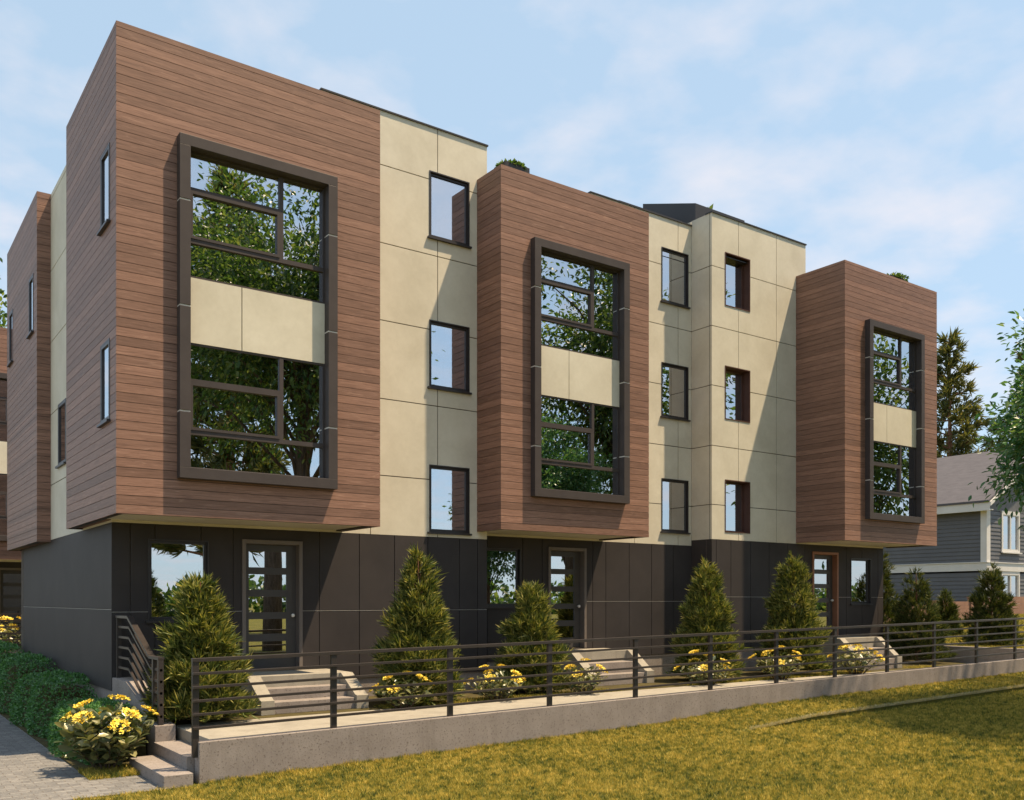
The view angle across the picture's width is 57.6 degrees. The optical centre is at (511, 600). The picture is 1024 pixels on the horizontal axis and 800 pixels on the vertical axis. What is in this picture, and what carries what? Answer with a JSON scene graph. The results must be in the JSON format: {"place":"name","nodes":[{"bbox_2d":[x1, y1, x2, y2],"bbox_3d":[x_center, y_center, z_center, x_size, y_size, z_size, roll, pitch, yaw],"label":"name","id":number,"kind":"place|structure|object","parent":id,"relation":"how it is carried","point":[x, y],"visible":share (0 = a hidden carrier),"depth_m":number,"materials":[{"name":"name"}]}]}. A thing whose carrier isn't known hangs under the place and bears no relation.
{"place":"outdoors","nodes":[
{"label":"outdoors","id":0,"kind":"place"},
{"bbox_2d":[0,613,20,646],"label":"railing","id":1,"kind":"object","parent":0,"point":[10,626],"visible":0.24,"depth_m":24.53,"materials":[{"name":"paint"}]},
{"bbox_2d":[0,715,109,799],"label":"paved path","id":2,"kind":"structure","parent":0,"point":[31,768],"depth_m":11.90,"materials":[{"name":"grey stone"}]},
{"bbox_2d":[0,0,1023,456],"label":"sky","id":3,"kind":"structure","parent":0,"point":[883,136],"materials":[{"name":"blue"}]},
{"bbox_2d":[176,670,895,743],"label":"terrace path","id":4,"kind":"structure","parent":0,"point":[183,732],"depth_m":14.41,"materials":[{"name":"concrete"}]},
{"bbox_2d":[72,613,1023,799],"bbox_3d":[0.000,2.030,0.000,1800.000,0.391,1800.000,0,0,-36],"label":"ground","id":5,"kind":"structure","parent":0,"point":[879,791],"depth_m":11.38,"materials":[{"name":"green plant"}]},
{"bbox_2d":[0,257,6,327],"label":"leafy tree","id":6,"kind":"object","parent":5,"relation":"on","point":[3,316],"visible":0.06,"depth_m":44.74,"materials":[{"name":"green plant"}]},
{"bbox_2d":[0,327,20,651],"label":"townhouse","id":7,"kind":"structure","parent":5,"relation":"on","point":[10,581],"depth_m":28.39,"materials":[{"name":"paint"}]},
{"bbox_2d":[0,373,6,540],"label":"picture window","id":8,"kind":"structure","parent":7,"relation":"in","point":[3,376],"depth_m":28.34,"materials":[{"name":"wood"}]},
{"bbox_2d":[0,570,20,637],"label":"door","id":9,"kind":"structure","parent":7,"relation":"in","point":[10,580],"depth_m":29.87,"materials":[{"name":"paint"}]},
{"bbox_2d":[0,703,128,770],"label":"hedge bed","id":10,"kind":"object","parent":5,"relation":"on","point":[75,764],"visible":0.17,"depth_m":14.39,"materials":[{"name":"soil"}]},
{"bbox_2d":[0,615,20,650],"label":"flowering shrub","id":11,"kind":"object","parent":10,"relation":"on","point":[6,630],"visible":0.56,"depth_m":25.28,"materials":[{"name":"yellow plant"}]},
{"bbox_2d":[0,639,146,764],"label":"hedge","id":12,"kind":"object","parent":10,"relation":"on","point":[40,696],"visible":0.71,"depth_m":15.81,"materials":[{"name":"green plant"}]},
{"bbox_2d":[53,694,158,769],"bbox_3d":[-5.322,1.714,12.190,1.240,0.982,1.312,0,0,9],"label":"flowering shrub","id":13,"kind":"object","parent":5,"relation":"on","point":[114,738],"visible":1,"depth_m":11.94,"materials":[{"name":"yellow plant"}]},
{"bbox_2d":[91,775,175,794],"bbox_3d":[-4.856,2.215,11.640,0.730,0.001,2.020,0,0,-36],"label":"paved apron","id":14,"kind":"object","parent":5,"relation":"on","point":[120,784],"visible":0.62,"depth_m":11.22,"materials":[{"name":"grey concrete"}]},
{"bbox_2d":[112,677,175,755],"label":"cheek wall","id":15,"kind":"structure","parent":5,"relation":"on","point":[127,687],"depth_m":13.32,"materials":[{"name":"concrete"}]},
{"bbox_2d":[115,615,163,724],"bbox_3d":[-5.501,0.965,13.698,0.085,1.470,2.465,0,0,-36],"label":"railing","id":16,"kind":"object","parent":15,"relation":"on","point":[156,667],"visible":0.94,"depth_m":13.47,"materials":[{"name":"metal"}]},
{"bbox_2d":[129,740,194,788],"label":"garden steps","id":17,"kind":"structure","parent":5,"relation":"on","point":[168,764],"depth_m":11.64,"materials":[{"name":"concrete"}]},
{"bbox_2d":[7,20,487,706],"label":"townhouse","id":18,"kind":"structure","parent":5,"relation":"on","point":[241,330],"depth_m":15.27,"materials":[{"name":"wood"}]},
{"bbox_2d":[7,309,12,366],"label":"window","id":19,"kind":"structure","parent":18,"relation":"in","point":[11,313],"depth_m":21.82,"materials":[{"name":"glass"}]},
{"bbox_2d":[26,274,33,338],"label":"window","id":20,"kind":"structure","parent":18,"relation":"in","point":[31,295],"depth_m":19.49,"materials":[{"name":"metal"}]},
{"bbox_2d":[55,398,65,468],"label":"window","id":21,"kind":"structure","parent":18,"relation":"in","point":[61,406],"depth_m":18.07,"materials":[{"name":"glass"}]},
{"bbox_2d":[96,142,109,235],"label":"window","id":22,"kind":"structure","parent":18,"relation":"in","point":[105,158],"depth_m":13.94,"materials":[{"name":"glass"}]},
{"bbox_2d":[96,338,109,427],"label":"window","id":23,"kind":"structure","parent":18,"relation":"in","point":[105,347],"depth_m":13.94,"materials":[{"name":"glass"}]},
{"bbox_2d":[145,539,208,622],"bbox_3d":[-5.502,-0.319,15.321,1.050,1.362,0.225,0,0,-36],"label":"window","id":24,"kind":"structure","parent":18,"relation":"in","point":[168,559],"depth_m":15.25,"materials":[{"name":"glass"}]},
{"bbox_2d":[177,132,337,489],"bbox_3d":[-3.960,-4.355,14.569,2.520,5.080,0.343,0,0,-36],"label":"picture window","id":25,"kind":"structure","parent":18,"relation":"in","point":[257,239],"depth_m":14.53,"materials":[{"name":"clear glass"}]},
{"bbox_2d":[246,544,295,668],"bbox_3d":[-4.225,0.105,16.286,0.956,2.166,0.134,0,0,-36],"label":"door","id":26,"kind":"structure","parent":18,"relation":"in","point":[270,569],"depth_m":16.33,"materials":[{"name":"paint"}]},
{"bbox_2d":[427,170,471,248],"bbox_3d":[-1.291,-7.679,18.389,1.000,1.322,0.305,0,0,-36],"label":"window","id":27,"kind":"structure","parent":18,"relation":"in","point":[449,203],"depth_m":18.36,"materials":[{"name":"glass"}]},
{"bbox_2d":[427,319,471,394],"bbox_3d":[-1.291,-4.779,18.389,1.000,1.342,0.305,0,0,-36],"label":"window","id":28,"kind":"structure","parent":18,"relation":"in","point":[449,344],"depth_m":18.36,"materials":[{"name":"glass"}]},
{"bbox_2d":[427,464,471,535],"bbox_3d":[-1.291,-1.969,18.389,1.000,1.342,0.305,0,0,-36],"label":"window","id":29,"kind":"structure","parent":18,"relation":"in","point":[449,487],"depth_m":18.36,"materials":[{"name":"glass"}]},
{"bbox_2d":[171,660,965,724],"bbox_3d":[3.586,2.038,20.485,22.300,0.525,2.120,0,0,-36],"label":"planting bed","id":30,"kind":"object","parent":5,"relation":"on","point":[657,680],"visible":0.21,"depth_m":18.62,"materials":[{"name":"soil"}]},
{"bbox_2d":[137,570,262,724],"bbox_3d":[-4.533,0.679,13.469,1.731,2.292,1.724,0,0,10],"label":"conifer","id":31,"kind":"object","parent":30,"relation":"on","point":[204,629],"visible":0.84,"depth_m":13.21,"materials":[{"name":"green plant"}]},
{"bbox_2d":[241,669,368,715],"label":"entrance steps","id":32,"kind":"structure","parent":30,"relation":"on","point":[265,689],"depth_m":15.22,"materials":[{"name":"concrete"}]},
{"bbox_2d":[368,670,434,708],"bbox_3d":[-1.752,1.466,15.283,1.078,0.632,0.975,0,0,-36],"label":"flowering shrub","id":33,"kind":"object","parent":30,"relation":"on","point":[407,702],"visible":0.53,"depth_m":15.14,"materials":[{"name":"yellow plant"}]},
{"bbox_2d":[368,540,465,705],"bbox_3d":[-1.603,0.395,16.032,1.705,2.861,1.733,0,0,6],"label":"conifer","id":34,"kind":"object","parent":30,"relation":"on","point":[418,616],"visible":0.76,"depth_m":15.70,"materials":[{"name":"green plant"}]},
{"bbox_2d":[464,664,525,699],"bbox_3d":[-0.308,1.449,16.586,1.133,0.666,1.097,0,0,2],"label":"flowering shrub","id":35,"kind":"object","parent":30,"relation":"on","point":[503,694],"visible":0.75,"depth_m":16.46,"materials":[{"name":"yellow plant"}]},
{"bbox_2d":[491,580,579,693],"bbox_3d":[0.410,0.688,17.922,1.787,2.305,1.717,0,0,-36],"label":"conifer","id":36,"kind":"object","parent":30,"relation":"on","point":[530,621],"visible":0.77,"depth_m":17.62,"materials":[{"name":"green plant"}]},
{"bbox_2d":[557,658,608,693],"bbox_3d":[1.351,1.434,17.617,1.167,0.695,1.052,0,0,-36],"label":"flowering shrub","id":37,"kind":"object","parent":30,"relation":"on","point":[583,686],"visible":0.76,"depth_m":17.51,"materials":[{"name":"yellow plant"}]},
{"bbox_2d":[560,648,653,686],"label":"entrance steps","id":38,"kind":"structure","parent":30,"relation":"on","point":[596,655],"depth_m":19.99,"materials":[{"name":"concrete"}]},
{"bbox_2d":[673,649,733,684],"bbox_3d":[4.140,1.394,19.535,1.222,0.775,1.179,0,0,-36],"label":"flowering shrub","id":39,"kind":"object","parent":30,"relation":"on","point":[701,667],"visible":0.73,"depth_m":19.45,"materials":[{"name":"yellow plant"}]},
{"bbox_2d":[665,556,751,681],"bbox_3d":[4.314,0.394,20.539,1.848,2.870,1.940,0,0,-36],"label":"conifer","id":40,"kind":"object","parent":30,"relation":"on","point":[707,610],"visible":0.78,"depth_m":20.27,"materials":[{"name":"green plant"}]},
{"bbox_2d":[747,645,805,679],"bbox_3d":[6.009,1.389,20.834,1.263,0.785,1.148,0,0,-36],"label":"flowering shrub","id":41,"kind":"object","parent":30,"relation":"on","point":[782,661],"visible":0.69,"depth_m":20.76,"materials":[{"name":"yellow plant"}]},
{"bbox_2d":[752,550,839,675],"bbox_3d":[6.761,0.294,22.341,1.982,3.062,2.008,0,0,-36],"label":"conifer","id":42,"kind":"object","parent":30,"relation":"on","point":[784,612],"visible":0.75,"depth_m":22.05,"materials":[{"name":"green plant"}]},
{"bbox_2d":[827,644,884,674],"bbox_3d":[8.221,1.403,22.382,1.274,0.758,1.242,0,0,9],"label":"flowering shrub","id":43,"kind":"object","parent":30,"relation":"on","point":[856,662],"visible":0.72,"depth_m":22.24,"materials":[{"name":"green plant"}]},
{"bbox_2d":[819,636,901,669],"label":"entrance steps","id":44,"kind":"structure","parent":30,"relation":"on","point":[852,639],"depth_m":24.34,"materials":[{"name":"concrete"}]},
{"bbox_2d":[883,566,958,660],"bbox_3d":[11.554,0.409,26.574,2.170,2.842,2.114,0,0,-36],"label":"conifer","id":45,"kind":"object","parent":30,"relation":"on","point":[911,611],"visible":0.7,"depth_m":26.32,"materials":[{"name":"green plant"}]},
{"bbox_2d":[476,164,691,687],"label":"townhouse","id":46,"kind":"structure","parent":5,"relation":"on","point":[583,483],"depth_m":19.64,"materials":[{"name":"wood"}]},
{"bbox_2d":[487,547,520,607],"bbox_3d":[-0.298,-0.484,19.876,1.165,1.292,0.225,0,0,-36],"label":"window","id":47,"kind":"structure","parent":46,"relation":"in","point":[503,564],"depth_m":19.96,"materials":[{"name":"glass"}]},
{"bbox_2d":[495,158,529,172],"bbox_3d":[-0.017,-8.667,18.897,0.752,0.495,0.580,0,0,-36],"label":"roof planter","id":48,"kind":"object","parent":46,"relation":"on","point":[518,165],"visible":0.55,"depth_m":18.71,"materials":[{"name":"green metal"}]},
{"bbox_2d":[551,551,580,647],"bbox_3d":[1.180,-0.030,20.985,0.956,2.176,0.134,0,0,-36],"label":"door","id":49,"kind":"structure","parent":46,"relation":"in","point":[565,565],"depth_m":21.06,"materials":[{"name":"paint"}]},
{"bbox_2d":[530,237,629,503],"bbox_3d":[1.379,-4.610,19.183,2.525,5.100,0.343,0,0,-36],"label":"picture window","id":50,"kind":"structure","parent":46,"relation":"in","point":[580,300],"depth_m":19.18,"materials":[{"name":"clear glass"}]},
{"bbox_2d":[660,247,690,308],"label":"window","id":51,"kind":"structure","parent":46,"relation":"in","point":[674,274],"depth_m":22.95,"materials":[{"name":"glass"}]},
{"bbox_2d":[660,362,690,421],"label":"window","id":52,"kind":"structure","parent":46,"relation":"in","point":[674,378],"depth_m":22.95,"materials":[{"name":"glass"}]},
{"bbox_2d":[660,478,690,533],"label":"window","id":53,"kind":"structure","parent":46,"relation":"in","point":[674,493],"depth_m":22.95,"materials":[{"name":"glass"}]},
{"bbox_2d":[195,658,1023,783],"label":"retaining wall","id":54,"kind":"structure","parent":5,"relation":"on","point":[239,756],"depth_m":13.96,"materials":[{"name":"concrete"}]},
{"bbox_2d":[191,617,1023,757],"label":"railing","id":55,"kind":"object","parent":54,"relation":"on","point":[332,691],"visible":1,"depth_m":14.42,"materials":[{"name":"metal"}]},
{"bbox_2d":[643,203,936,673],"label":"townhouse","id":56,"kind":"structure","parent":5,"relation":"on","point":[813,419],"depth_m":23.85,"materials":[{"name":"concrete"}]},
{"bbox_2d":[724,365,749,422],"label":"window","id":57,"kind":"structure","parent":56,"relation":"in","point":[737,380],"depth_m":23.51,"materials":[{"name":"clear glass"}]},
{"bbox_2d":[724,479,749,533],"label":"window","id":58,"kind":"structure","parent":56,"relation":"in","point":[737,493],"depth_m":23.51,"materials":[{"name":"clear glass"}]},
{"bbox_2d":[725,252,749,311],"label":"window","id":59,"kind":"structure","parent":56,"relation":"in","point":[737,277],"depth_m":23.51,"materials":[{"name":"clear glass"}]},
{"bbox_2d":[814,555,833,634],"bbox_3d":[8.438,-0.155,25.364,0.996,2.186,0.134,0,0,-36],"label":"door","id":60,"kind":"structure","parent":56,"relation":"in","point":[822,563],"depth_m":25.48,"materials":[{"name":"paint"}]},
{"bbox_2d":[850,558,872,604],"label":"window","id":61,"kind":"structure","parent":56,"relation":"in","point":[860,568],"depth_m":26.36,"materials":[{"name":"glass"}]},
{"bbox_2d":[864,319,924,523],"bbox_3d":[10.051,-4.640,24.614,2.520,5.100,0.343,0,0,-36],"label":"picture window","id":62,"kind":"structure","parent":56,"relation":"in","point":[894,405],"depth_m":24.66,"materials":[{"name":"clear glass"}]},
{"bbox_2d":[887,271,908,281],"bbox_3d":[10.546,-8.802,25.790,0.890,0.544,0.731,0,0,-36],"label":"roof planter","id":63,"kind":"object","parent":56,"relation":"on","point":[900,276],"visible":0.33,"depth_m":25.58,"materials":[{"name":"green metal"}]},
{"bbox_2d":[749,684,1023,729],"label":"dry grass edge","id":64,"kind":"object","parent":5,"relation":"on","point":[805,716],"visible":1,"depth_m":17.14,"materials":[{"name":"brown plant"}]},
{"bbox_2d":[883,551,904,644],"bbox_3d":[11.291,0.049,28.468,1.674,3.562,1.767,0,0,-10],"label":"conifer","id":65,"kind":"object","parent":5,"relation":"on","point":[888,595],"visible":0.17,"depth_m":28.21,"materials":[{"name":"green plant"}]},
{"bbox_2d":[902,646,1023,662],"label":"retaining wall","id":66,"kind":"structure","parent":5,"relation":"on","point":[986,652],"depth_m":26.22,"materials":[{"name":"concrete"}]},
{"bbox_2d":[968,309,1023,536],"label":"leafy tree","id":67,"kind":"object","parent":5,"relation":"on","point":[1014,447],"visible":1,"depth_m":16.18,"materials":[{"name":"green plant"}]},
{"bbox_2d":[672,674,1023,733],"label":"lawn bank","id":68,"kind":"structure","parent":0,"point":[901,705],"depth_m":17.17,"materials":[{"name":"green plant"}]},
{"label":"rising lawn","id":69,"kind":"structure","parent":0,"visible":0},
{"bbox_2d":[934,588,965,635],"bbox_3d":[14.873,0.426,31.966,1.437,1.848,1.410,0,0,-36],"label":"conifer","id":70,"kind":"object","parent":69,"relation":"on","point":[949,613],"visible":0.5,"depth_m":31.70,"materials":[{"name":"green plant"}]},
{"bbox_2d":[883,450,1023,610],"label":"house","id":71,"kind":"structure","parent":69,"relation":"on","point":[971,541],"depth_m":45.41,"materials":[{"name":"grey wood"}]},
{"bbox_2d":[1001,571,1019,596],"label":"window","id":72,"kind":"structure","parent":71,"relation":"in","point":[1012,578],"depth_m":45.47,"materials":[{"name":"white paint"}]},
{"bbox_2d":[1000,511,1021,553],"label":"window","id":73,"kind":"structure","parent":71,"relation":"in","point":[1010,536],"depth_m":45.24,"materials":[{"name":"white paint"}]},
{"bbox_2d":[886,597,1023,622],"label":"fence","id":74,"kind":"object","parent":69,"relation":"on","point":[967,605],"visible":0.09,"depth_m":38.88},
{"bbox_2d":[936,327,996,457],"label":"pine tree","id":75,"kind":"object","parent":69,"relation":"on","point":[965,440],"visible":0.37,"depth_m":59.76,"materials":[{"name":"green plant"}]},
{"bbox_2d":[957,561,1023,645],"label":"conifer","id":76,"kind":"object","parent":69,"relation":"on","point":[999,599],"visible":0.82,"depth_m":27.89,"materials":[{"name":"green plant"}]},
{"bbox_2d":[977,339,1023,451],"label":"pine tree","id":77,"kind":"object","parent":69,"relation":"on","point":[985,423],"visible":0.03,"depth_m":54.68,"materials":[{"name":"green plant"}]}
]}

